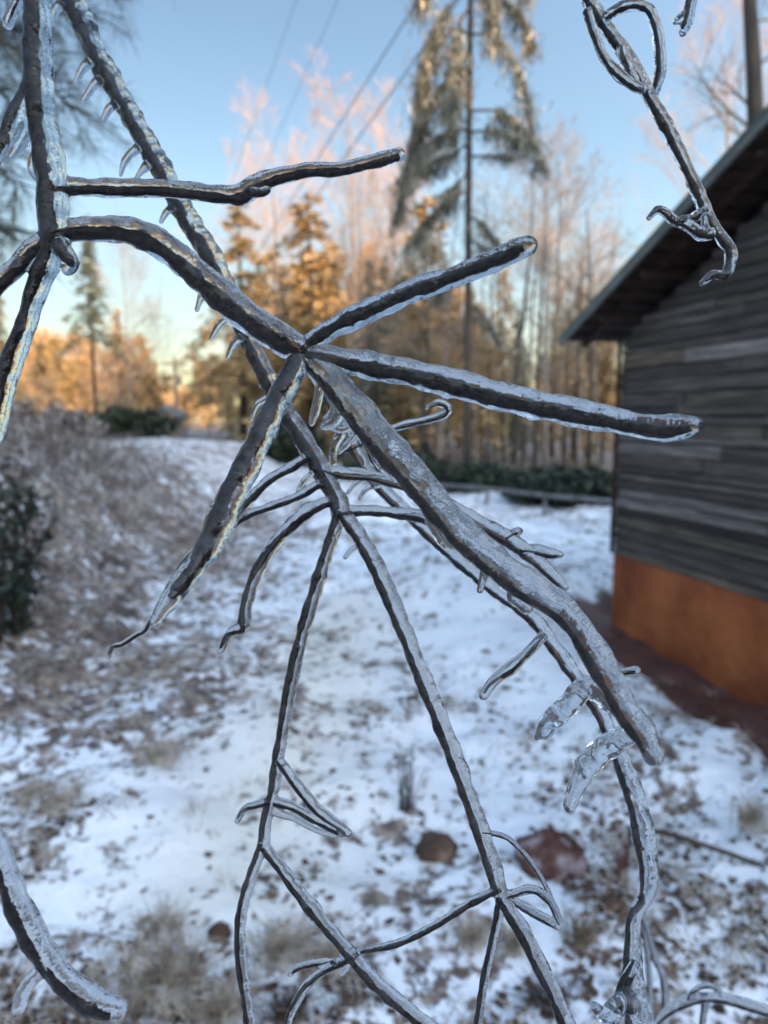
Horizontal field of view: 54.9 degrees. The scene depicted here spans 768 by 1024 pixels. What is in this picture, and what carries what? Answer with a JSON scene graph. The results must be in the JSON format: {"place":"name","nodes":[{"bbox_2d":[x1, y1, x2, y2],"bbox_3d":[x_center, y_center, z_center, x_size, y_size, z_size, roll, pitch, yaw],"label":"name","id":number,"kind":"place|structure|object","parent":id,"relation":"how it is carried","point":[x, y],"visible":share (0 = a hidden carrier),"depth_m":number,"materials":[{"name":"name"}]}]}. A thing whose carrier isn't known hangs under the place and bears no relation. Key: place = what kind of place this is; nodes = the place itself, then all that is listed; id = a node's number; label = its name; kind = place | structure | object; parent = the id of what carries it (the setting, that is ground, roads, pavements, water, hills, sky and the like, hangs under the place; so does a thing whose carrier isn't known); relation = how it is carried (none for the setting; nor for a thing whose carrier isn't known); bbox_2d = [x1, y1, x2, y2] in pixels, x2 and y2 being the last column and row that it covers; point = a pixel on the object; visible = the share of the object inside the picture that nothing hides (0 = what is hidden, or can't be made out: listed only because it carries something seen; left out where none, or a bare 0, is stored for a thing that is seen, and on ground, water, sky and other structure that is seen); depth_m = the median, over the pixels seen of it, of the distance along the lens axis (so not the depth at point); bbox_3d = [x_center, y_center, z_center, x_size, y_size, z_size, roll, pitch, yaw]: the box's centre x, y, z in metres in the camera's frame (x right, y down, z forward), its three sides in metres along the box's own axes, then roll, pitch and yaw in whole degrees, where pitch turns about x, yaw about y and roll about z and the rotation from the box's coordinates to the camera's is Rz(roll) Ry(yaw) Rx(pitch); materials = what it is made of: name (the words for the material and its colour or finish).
{"place":"outdoors","nodes":[
{"label":"outdoors","id":0,"kind":"place"},
{"bbox_2d":[2,0,22,29],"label":"icy branch","id":1,"kind":"object","parent":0,"point":[11,14],"visible":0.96,"depth_m":0.30,"materials":[{"name":"ice"}]},
{"bbox_2d":[0,828,126,1021],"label":"icy branch","id":2,"kind":"object","parent":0,"point":[80,994],"visible":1,"depth_m":0.25,"materials":[{"name":"ice"}]},
{"bbox_2d":[0,422,767,1023],"bbox_3d":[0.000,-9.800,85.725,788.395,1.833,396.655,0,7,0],"label":"ground","id":3,"kind":"structure","parent":0,"point":[110,862],"depth_m":3.44,"materials":[{"name":"snow"}]},
{"bbox_2d":[0,450,57,644],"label":"holly shrub","id":4,"kind":"object","parent":3,"relation":"on","point":[19,586],"visible":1,"depth_m":4.73,"materials":[{"name":"green plant"}]},
{"bbox_2d":[6,396,62,454],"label":"frosted bush","id":5,"kind":"object","parent":3,"relation":"on","point":[29,416],"visible":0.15,"depth_m":11.11,"materials":[{"name":"grey plant"}]},
{"bbox_2d":[11,346,74,416],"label":"leafy tree","id":6,"kind":"object","parent":3,"relation":"on","point":[44,397],"visible":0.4,"depth_m":39.49,"materials":[{"name":"orange plant"}]},
{"bbox_2d":[25,335,90,414],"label":"leafy tree","id":7,"kind":"object","parent":3,"relation":"on","point":[44,356],"visible":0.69,"depth_m":43.00,"materials":[{"name":"orange plant"}]},
{"bbox_2d":[0,761,115,827],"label":"grass tuft","id":8,"kind":"object","parent":3,"relation":"on","point":[58,801],"visible":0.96,"depth_m":2.94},
{"bbox_2d":[0,0,145,301],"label":"long needled pine","id":9,"kind":"object","parent":3,"relation":"on","point":[9,231],"visible":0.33,"depth_m":4.32,"materials":[{"name":"green plant"}]},
{"bbox_2d":[37,402,110,461],"bbox_3d":[-5.387,-1.300,12.412,1.233,1.069,2.400,0,7,0],"label":"frosted bush","id":10,"kind":"object","parent":3,"relation":"on","point":[69,419],"visible":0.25,"depth_m":12.30,"materials":[{"name":"grey plant"}]},
{"bbox_2d":[56,352,105,412],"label":"leafy tree","id":11,"kind":"object","parent":3,"relation":"on","point":[83,361],"visible":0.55,"depth_m":45.10,"materials":[{"name":"orange plant"}]},
{"bbox_2d":[54,214,131,412],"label":"fir tree","id":12,"kind":"object","parent":3,"relation":"on","point":[88,269],"visible":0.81,"depth_m":29.09,"materials":[{"name":"green plant"}]},
{"bbox_2d":[76,353,128,411],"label":"tree","id":13,"kind":"object","parent":3,"relation":"on","point":[103,375],"visible":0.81,"depth_m":41.33,"materials":[{"name":"brown plant"}]},
{"bbox_2d":[77,342,144,411],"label":"leafy tree","id":14,"kind":"object","parent":3,"relation":"on","point":[102,356],"visible":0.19,"depth_m":52.24,"materials":[{"name":"orange plant"}]},
{"bbox_2d":[87,307,155,415],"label":"fir tree","id":15,"kind":"object","parent":3,"relation":"on","point":[121,368],"visible":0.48,"depth_m":45.16,"materials":[{"name":"brown plant"}]},
{"bbox_2d":[97,331,158,409],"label":"leafy tree","id":16,"kind":"object","parent":3,"relation":"on","point":[143,346],"visible":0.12,"depth_m":57.26,"materials":[{"name":"orange plant"}]},
{"bbox_2d":[88,403,182,439],"bbox_3d":[-9.018,-3.008,25.825,3.609,1.767,3.365,0,7,0],"label":"evergreen shrub","id":17,"kind":"object","parent":3,"relation":"on","point":[149,422],"visible":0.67,"depth_m":25.13,"materials":[{"name":"green plant"}]},
{"bbox_2d":[86,202,186,407],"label":"bare tree","id":18,"kind":"object","parent":3,"relation":"on","point":[133,330],"visible":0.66,"depth_m":43.05,"materials":[{"name":"brown plant"}]},
{"bbox_2d":[99,343,176,409],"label":"leafy tree","id":19,"kind":"object","parent":3,"relation":"on","point":[146,352],"visible":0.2,"depth_m":58.64,"materials":[{"name":"orange plant"}]},
{"bbox_2d":[112,368,167,411],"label":"leafy tree","id":20,"kind":"object","parent":3,"relation":"on","point":[151,387],"visible":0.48,"depth_m":49.35,"materials":[{"name":"brown plant"}]},
{"bbox_2d":[108,882,201,945],"bbox_3d":[-0.684,1.275,2.296,0.262,0.103,0.259,2,7,13],"label":"grass tuft","id":21,"kind":"object","parent":3,"relation":"on","point":[153,927],"visible":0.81,"depth_m":2.30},
{"bbox_2d":[0,387,324,744],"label":"bramble thicket","id":22,"kind":"object","parent":3,"relation":"on","point":[88,462],"visible":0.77,"depth_m":7.93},
{"bbox_2d":[82,884,253,1023],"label":"grass tuft","id":23,"kind":"object","parent":3,"relation":"on","point":[163,978],"visible":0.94,"depth_m":2.04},
{"bbox_2d":[116,722,220,777],"bbox_3d":[-1.006,1.054,3.353,0.407,0.158,0.481,-4,8,-28],"label":"grass tuft","id":24,"kind":"object","parent":3,"relation":"on","point":[153,758],"visible":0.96,"depth_m":3.32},
{"bbox_2d":[162,357,186,408],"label":"utility pole","id":25,"kind":"object","parent":3,"relation":"on","point":[178,380],"visible":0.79,"depth_m":70.82,"materials":[{"name":"brown wood"}]},
{"bbox_2d":[185,0,458,361],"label":"power line","id":26,"kind":"object","parent":25,"relation":"attached to","point":[454,5],"visible":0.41,"depth_m":11.41,"materials":[{"name":"metal"}]},
{"bbox_2d":[187,352,234,434],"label":"leafy tree","id":27,"kind":"object","parent":3,"relation":"on","point":[199,368],"visible":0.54,"depth_m":68.78,"materials":[{"name":"orange plant"}]},
{"bbox_2d":[207,921,231,942],"bbox_3d":[-0.511,1.302,2.293,0.073,0.059,0.062,-4,8,-29],"label":"earth clod","id":28,"kind":"object","parent":3,"relation":"on","point":[221,929],"visible":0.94,"depth_m":2.28,"materials":[{"name":"brown soil"}]},
{"bbox_2d":[169,943,278,1023],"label":"grass tuft","id":29,"kind":"object","parent":3,"relation":"on","point":[224,1015],"visible":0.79,"depth_m":2.00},
{"bbox_2d":[156,204,308,441],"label":"fir tree","id":30,"kind":"object","parent":3,"relation":"on","point":[240,248],"visible":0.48,"depth_m":34.69,"materials":[{"name":"orange plant"}]},
{"bbox_2d":[204,302,278,420],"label":"leafy tree","id":31,"kind":"object","parent":3,"relation":"on","point":[228,343],"visible":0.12,"depth_m":39.35,"materials":[{"name":"orange plant"}]},
{"bbox_2d":[225,254,320,433],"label":"fir tree","id":32,"kind":"object","parent":3,"relation":"on","point":[272,299],"visible":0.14,"depth_m":42.48,"materials":[{"name":"orange plant"}]},
{"bbox_2d":[172,74,384,346],"bbox_3d":[-5.143,-13.235,40.620,12.804,19.316,9.488,0,7,0],"label":"bare tree","id":33,"kind":"object","parent":3,"relation":"on","point":[249,166],"visible":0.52,"depth_m":39.23,"materials":[{"name":"brown plant"}]},
{"bbox_2d":[216,895,349,994],"bbox_3d":[-0.293,1.278,2.178,0.405,0.119,0.394,0,7,0],"label":"grass tuft","id":34,"kind":"object","parent":3,"relation":"on","point":[283,939],"visible":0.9,"depth_m":2.19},
{"bbox_2d":[242,968,329,1023],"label":"grass tuft","id":35,"kind":"object","parent":3,"relation":"on","point":[281,1015],"visible":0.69,"depth_m":1.99,"materials":[{"name":"beige plant"}]},
{"bbox_2d":[254,265,326,435],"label":"fir tree","id":36,"kind":"object","parent":3,"relation":"on","point":[283,303],"visible":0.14,"depth_m":40.07,"materials":[{"name":"orange plant"}]},
{"bbox_2d":[266,423,327,466],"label":"evergreen shrub","id":37,"kind":"object","parent":3,"relation":"on","point":[282,449],"visible":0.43,"depth_m":23.12,"materials":[{"name":"green plant"}]},
{"bbox_2d":[51,0,575,1023],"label":"icy branch","id":38,"kind":"object","parent":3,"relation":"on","point":[157,162],"visible":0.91,"depth_m":0.35,"materials":[{"name":"ice"}]},
{"bbox_2d":[284,948,357,1023],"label":"icy twig","id":39,"kind":"object","parent":38,"relation":"hanging from","point":[324,966],"visible":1,"depth_m":0.33,"materials":[{"name":"ice"}]},
{"bbox_2d":[205,190,439,441],"bbox_3d":[-2.714,-8.128,33.138,10.845,12.008,10.318,2,8,15],"label":"fir tree","id":40,"kind":"object","parent":3,"relation":"on","point":[305,226],"visible":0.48,"depth_m":32.51,"materials":[{"name":"orange plant"}]},
{"bbox_2d":[292,249,363,453],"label":"fir tree","id":41,"kind":"object","parent":3,"relation":"on","point":[319,310],"visible":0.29,"depth_m":32.90,"materials":[{"name":"orange plant"}]},
{"bbox_2d":[280,920,377,1000],"bbox_3d":[-0.156,1.289,2.172,0.299,0.115,0.276,5,9,35],"label":"grass tuft","id":42,"kind":"object","parent":3,"relation":"on","point":[334,951],"visible":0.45,"depth_m":2.16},
{"bbox_2d":[205,46,483,451],"bbox_3d":[-2.093,-11.750,34.684,12.867,17.965,10.775,-3,8,-23],"label":"bare tree","id":43,"kind":"object","parent":3,"relation":"on","point":[351,211],"visible":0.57,"depth_m":33.64,"materials":[{"name":"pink plant"}]},
{"bbox_2d":[0,0,704,766],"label":"icy branch","id":44,"kind":"object","parent":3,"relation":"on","point":[44,254],"visible":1,"depth_m":0.27,"materials":[{"name":"ice"}]},
{"bbox_2d":[313,234,395,381],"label":"leafy tree","id":45,"kind":"object","parent":3,"relation":"on","point":[346,291],"visible":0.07,"depth_m":48.20,"materials":[{"name":"orange plant"}]},
{"bbox_2d":[328,257,406,459],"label":"fir tree","id":46,"kind":"object","parent":3,"relation":"on","point":[373,389],"visible":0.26,"depth_m":27.64,"materials":[{"name":"brown plant"}]},
{"bbox_2d":[327,135,410,392],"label":"bare tree","id":47,"kind":"object","parent":3,"relation":"on","point":[360,281],"visible":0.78,"depth_m":22.99,"materials":[{"name":"brown plant"}]},
{"bbox_2d":[0,448,767,1023],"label":"leaf litter","id":48,"kind":"object","parent":3,"relation":"on","point":[346,996],"visible":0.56,"depth_m":2.42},
{"bbox_2d":[325,114,456,413],"bbox_3d":[0.021,-11.879,39.682,7.059,16.834,7.967,-1,7,-5],"label":"bare tree","id":49,"kind":"object","parent":3,"relation":"on","point":[362,260],"visible":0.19,"depth_m":37.88,"materials":[{"name":"brown plant"}]},
{"bbox_2d":[337,450,462,480],"bbox_3d":[0.260,-1.142,19.112,2.802,1.160,2.860,6,9,39],"label":"evergreen shrub","id":50,"kind":"object","parent":3,"relation":"on","point":[434,465],"visible":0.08,"depth_m":18.82,"materials":[{"name":"green plant"}]},
{"bbox_2d":[395,738,424,813],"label":"weed stalk","id":51,"kind":"object","parent":3,"relation":"on","point":[408,806],"visible":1,"depth_m":3.04,"materials":[{"name":"brown plant"}]},
{"bbox_2d":[373,264,448,457],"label":"fir tree","id":52,"kind":"object","parent":3,"relation":"on","point":[383,391],"visible":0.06,"depth_m":29.07,"materials":[{"name":"brown plant"}]},
{"bbox_2d":[381,304,443,452],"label":"fir tree","id":53,"kind":"object","parent":3,"relation":"on","point":[407,436],"visible":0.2,"depth_m":26.51,"materials":[{"name":"brown plant"}]},
{"bbox_2d":[361,250,472,450],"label":"bare tree","id":54,"kind":"object","parent":3,"relation":"on","point":[412,340],"visible":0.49,"depth_m":22.39,"materials":[{"name":"brown plant"}]},
{"bbox_2d":[414,830,458,862],"bbox_3d":[0.195,1.257,2.755,0.151,0.125,0.121,3,8,20],"label":"rock","id":55,"kind":"object","parent":3,"relation":"on","point":[432,846],"visible":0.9,"depth_m":2.72,"materials":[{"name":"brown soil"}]},
{"bbox_2d":[383,232,489,452],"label":"slender tree","id":56,"kind":"object","parent":3,"relation":"on","point":[424,404],"visible":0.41,"depth_m":20.09,"materials":[{"name":"brown plant"}]},
{"bbox_2d":[363,194,511,454],"bbox_3d":[1.339,-5.927,24.339,5.413,8.789,6.194,-6,10,-41],"label":"fir tree","id":57,"kind":"object","parent":3,"relation":"on","point":[423,210],"visible":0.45,"depth_m":24.06,"materials":[{"name":"orange plant"}]},
{"bbox_2d":[401,287,488,451],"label":"leafy tree","id":58,"kind":"object","parent":3,"relation":"on","point":[456,306],"visible":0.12,"depth_m":29.47,"materials":[{"name":"brown plant"}]},
{"bbox_2d":[408,194,507,459],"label":"slender tree","id":59,"kind":"object","parent":3,"relation":"on","point":[447,344],"visible":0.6,"depth_m":19.05,"materials":[{"name":"brown plant"}]},
{"bbox_2d":[446,905,493,956],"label":"grass tuft","id":60,"kind":"object","parent":3,"relation":"on","point":[475,941],"visible":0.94,"depth_m":2.24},
{"bbox_2d":[428,287,511,456],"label":"fir tree","id":61,"kind":"object","parent":3,"relation":"on","point":[457,406],"visible":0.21,"depth_m":30.55,"materials":[{"name":"brown plant"}]},
{"bbox_2d":[383,0,560,463],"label":"tall pine","id":62,"kind":"object","parent":3,"relation":"on","point":[517,136],"visible":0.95,"depth_m":16.88,"materials":[{"name":"green plant"}]},
{"bbox_2d":[433,180,518,460],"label":"slender tree","id":63,"kind":"object","parent":3,"relation":"on","point":[475,427],"visible":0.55,"depth_m":20.44,"materials":[{"name":"brown plant"}]},
{"bbox_2d":[427,228,531,460],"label":"slender tree","id":64,"kind":"object","parent":3,"relation":"on","point":[487,430],"visible":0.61,"depth_m":19.39,"materials":[{"name":"brown plant"}]},
{"bbox_2d":[435,458,525,493],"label":"evergreen shrub","id":65,"kind":"object","parent":3,"relation":"on","point":[486,474],"visible":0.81,"depth_m":16.01,"materials":[{"name":"green plant"}]},
{"bbox_2d":[462,330,501,462],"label":"fir tree","id":66,"kind":"object","parent":3,"relation":"on","point":[481,436],"visible":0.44,"depth_m":26.18,"materials":[{"name":"brown plant"}]},
{"bbox_2d":[442,166,522,465],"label":"slender tree","id":67,"kind":"object","parent":3,"relation":"on","point":[503,427],"visible":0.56,"depth_m":18.22,"materials":[{"name":"brown plant"}]},
{"bbox_2d":[471,267,542,450],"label":"fir tree","id":68,"kind":"object","parent":3,"relation":"on","point":[506,271],"visible":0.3,"depth_m":36.20,"materials":[{"name":"brown plant"}]},
{"bbox_2d":[488,910,546,961],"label":"grass tuft","id":69,"kind":"object","parent":3,"relation":"on","point":[507,944],"visible":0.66,"depth_m":2.22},
{"bbox_2d":[394,112,643,463],"bbox_3d":[4.599,-7.871,26.264,8.678,12.403,6.431,1,7,8],"label":"bare tree","id":70,"kind":"object","parent":3,"relation":"on","point":[513,453],"visible":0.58,"depth_m":26.07,"materials":[{"name":"brown plant"}]},
{"bbox_2d":[489,308,548,461],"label":"fir tree","id":71,"kind":"object","parent":3,"relation":"on","point":[512,352],"visible":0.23,"depth_m":27.95,"materials":[{"name":"brown plant"}]},
{"bbox_2d":[500,347,543,468],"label":"fir tree","id":72,"kind":"object","parent":3,"relation":"on","point":[521,435],"visible":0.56,"depth_m":24.37,"materials":[{"name":"brown plant"}]},
{"bbox_2d":[441,483,616,522],"bbox_3d":[2.316,-0.164,13.240,0.116,0.555,4.630,-5,9,-33],"label":"fence","id":73,"kind":"object","parent":3,"relation":"on","point":[544,496],"visible":0.83,"depth_m":12.71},
{"bbox_2d":[497,204,563,468],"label":"slender tree","id":74,"kind":"object","parent":3,"relation":"on","point":[525,434],"visible":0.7,"depth_m":22.54,"materials":[{"name":"brown plant"}]},
{"bbox_2d":[473,159,596,467],"bbox_3d":[3.599,-4.717,18.006,2.619,8.030,2.236,-2,7,-14],"label":"slender tree","id":75,"kind":"object","parent":3,"relation":"on","point":[545,424],"visible":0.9,"depth_m":18.17,"materials":[{"name":"brown plant"}]},
{"bbox_2d":[498,961,582,1023],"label":"grass tuft","id":76,"kind":"object","parent":3,"relation":"on","point":[533,994],"visible":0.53,"depth_m":2.06,"materials":[{"name":"brown plant"}]},
{"bbox_2d":[513,179,584,470],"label":"slender tree","id":77,"kind":"object","parent":3,"relation":"on","point":[535,442],"visible":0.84,"depth_m":18.23,"materials":[{"name":"brown plant"}]},
{"bbox_2d":[514,827,588,880],"bbox_3d":[0.601,1.239,2.660,0.268,0.189,0.223,0,7,0],"label":"clay clod","id":78,"kind":"object","parent":3,"relation":"on","point":[554,854],"visible":0.84,"depth_m":2.60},
{"bbox_2d":[472,134,633,456],"bbox_3d":[7.260,-8.409,28.334,6.967,12.921,7.863,-1,7,-8],"label":"bare tree","id":79,"kind":"object","parent":3,"relation":"on","point":[551,450],"visible":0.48,"depth_m":28.69,"materials":[{"name":"brown plant"}]},
{"bbox_2d":[495,275,615,465],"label":"bare tree","id":80,"kind":"object","parent":3,"relation":"on","point":[565,393],"visible":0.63,"depth_m":19.55,"materials":[{"name":"brown plant"}]},
{"bbox_2d":[495,462,618,508],"bbox_3d":[3.397,-0.418,13.954,2.590,1.078,2.499,3,8,24],"label":"evergreen shrub","id":81,"kind":"object","parent":3,"relation":"on","point":[592,481],"visible":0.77,"depth_m":13.37,"materials":[{"name":"green plant"}]},
{"bbox_2d":[532,240,588,465],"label":"slender tree","id":82,"kind":"object","parent":3,"relation":"on","point":[565,438],"visible":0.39,"depth_m":22.30,"materials":[{"name":"brown plant"}]},
{"bbox_2d":[528,285,606,459],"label":"fir tree","id":83,"kind":"object","parent":3,"relation":"on","point":[582,382],"visible":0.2,"depth_m":28.07,"materials":[{"name":"orange plant"}]},
{"bbox_2d":[516,308,622,463],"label":"leafy tree","id":84,"kind":"object","parent":3,"relation":"on","point":[604,382],"visible":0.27,"depth_m":24.46,"materials":[{"name":"brown plant"}]},
{"bbox_2d":[525,176,629,450],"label":"bare tree","id":85,"kind":"object","parent":3,"relation":"on","point":[598,276],"visible":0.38,"depth_m":35.05,"materials":[{"name":"brown plant"}]},
{"bbox_2d":[521,200,633,466],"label":"slender tree","id":86,"kind":"object","parent":3,"relation":"on","point":[578,362],"visible":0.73,"depth_m":18.88,"materials":[{"name":"brown plant"}]},
{"bbox_2d":[554,898,608,955],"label":"grass tuft","id":87,"kind":"object","parent":3,"relation":"on","point":[580,935],"visible":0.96,"depth_m":2.23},
{"bbox_2d":[547,209,622,466],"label":"slender tree","id":88,"kind":"object","parent":3,"relation":"on","point":[595,397],"visible":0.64,"depth_m":19.91,"materials":[{"name":"brown plant"}]},
{"bbox_2d":[566,342,620,466],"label":"fir tree","id":89,"kind":"object","parent":3,"relation":"on","point":[603,436],"visible":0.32,"depth_m":24.84,"materials":[{"name":"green plant"}]},
{"bbox_2d":[550,209,645,468],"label":"slender tree","id":90,"kind":"object","parent":3,"relation":"on","point":[590,399],"visible":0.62,"depth_m":22.09,"materials":[{"name":"brown plant"}]},
{"bbox_2d":[641,914,669,1023],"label":"icy twig","id":91,"kind":"object","parent":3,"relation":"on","point":[649,948],"visible":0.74,"depth_m":0.79,"materials":[{"name":"ice"}]},
{"bbox_2d":[558,105,767,705],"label":"wooden shed","id":92,"kind":"structure","parent":3,"relation":"on","point":[689,534],"depth_m":5.32,"materials":[{"name":"wood"}]},
{"bbox_2d":[595,0,767,263],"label":"bare tree","id":93,"kind":"object","parent":3,"relation":"on","point":[728,140],"visible":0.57,"depth_m":24.94,"materials":[{"name":"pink plant"}]},
{"bbox_2d":[655,829,766,866],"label":"fallen stick","id":94,"kind":"object","parent":3,"relation":"on","point":[700,844],"visible":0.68,"depth_m":2.57,"materials":[{"name":"wood"}]},
{"bbox_2d":[654,982,767,1023],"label":"icy twig","id":95,"kind":"object","parent":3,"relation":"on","point":[694,996],"visible":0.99,"depth_m":0.61,"materials":[{"name":"ice"}]},
{"bbox_2d":[666,0,767,135],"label":"bare tree","id":96,"kind":"object","parent":3,"relation":"on","point":[753,101],"visible":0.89,"depth_m":12.15,"materials":[{"name":"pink plant"}]},
{"bbox_2d":[720,782,767,834],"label":"grass tuft","id":97,"kind":"object","parent":3,"relation":"on","point":[748,816],"visible":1,"depth_m":2.71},
{"bbox_2d":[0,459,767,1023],"bbox_3d":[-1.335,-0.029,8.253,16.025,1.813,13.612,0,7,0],"label":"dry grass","id":98,"kind":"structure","parent":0,"point":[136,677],"depth_m":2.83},
{"bbox_2d":[0,0,767,421],"label":"sky","id":99,"kind":"structure","parent":0,"point":[192,54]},
{"bbox_2d":[323,392,658,1023],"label":"icy branch","id":100,"kind":"object","parent":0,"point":[627,1002],"visible":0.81,"depth_m":0.34,"materials":[{"name":"ice"}]},
{"bbox_2d":[615,830,631,890],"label":"dry leaf","id":101,"kind":"object","parent":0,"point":[622,864],"visible":0.61,"depth_m":2.54,"materials":[{"name":"plant"}]},
{"bbox_2d":[580,0,737,285],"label":"icy branch","id":102,"kind":"object","parent":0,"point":[628,72],"visible":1,"depth_m":0.35,"materials":[{"name":"ice"}]},
{"bbox_2d":[673,0,696,36],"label":"icy branch","id":103,"kind":"object","parent":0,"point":[684,19],"visible":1,"depth_m":0.35,"materials":[{"name":"ice"}]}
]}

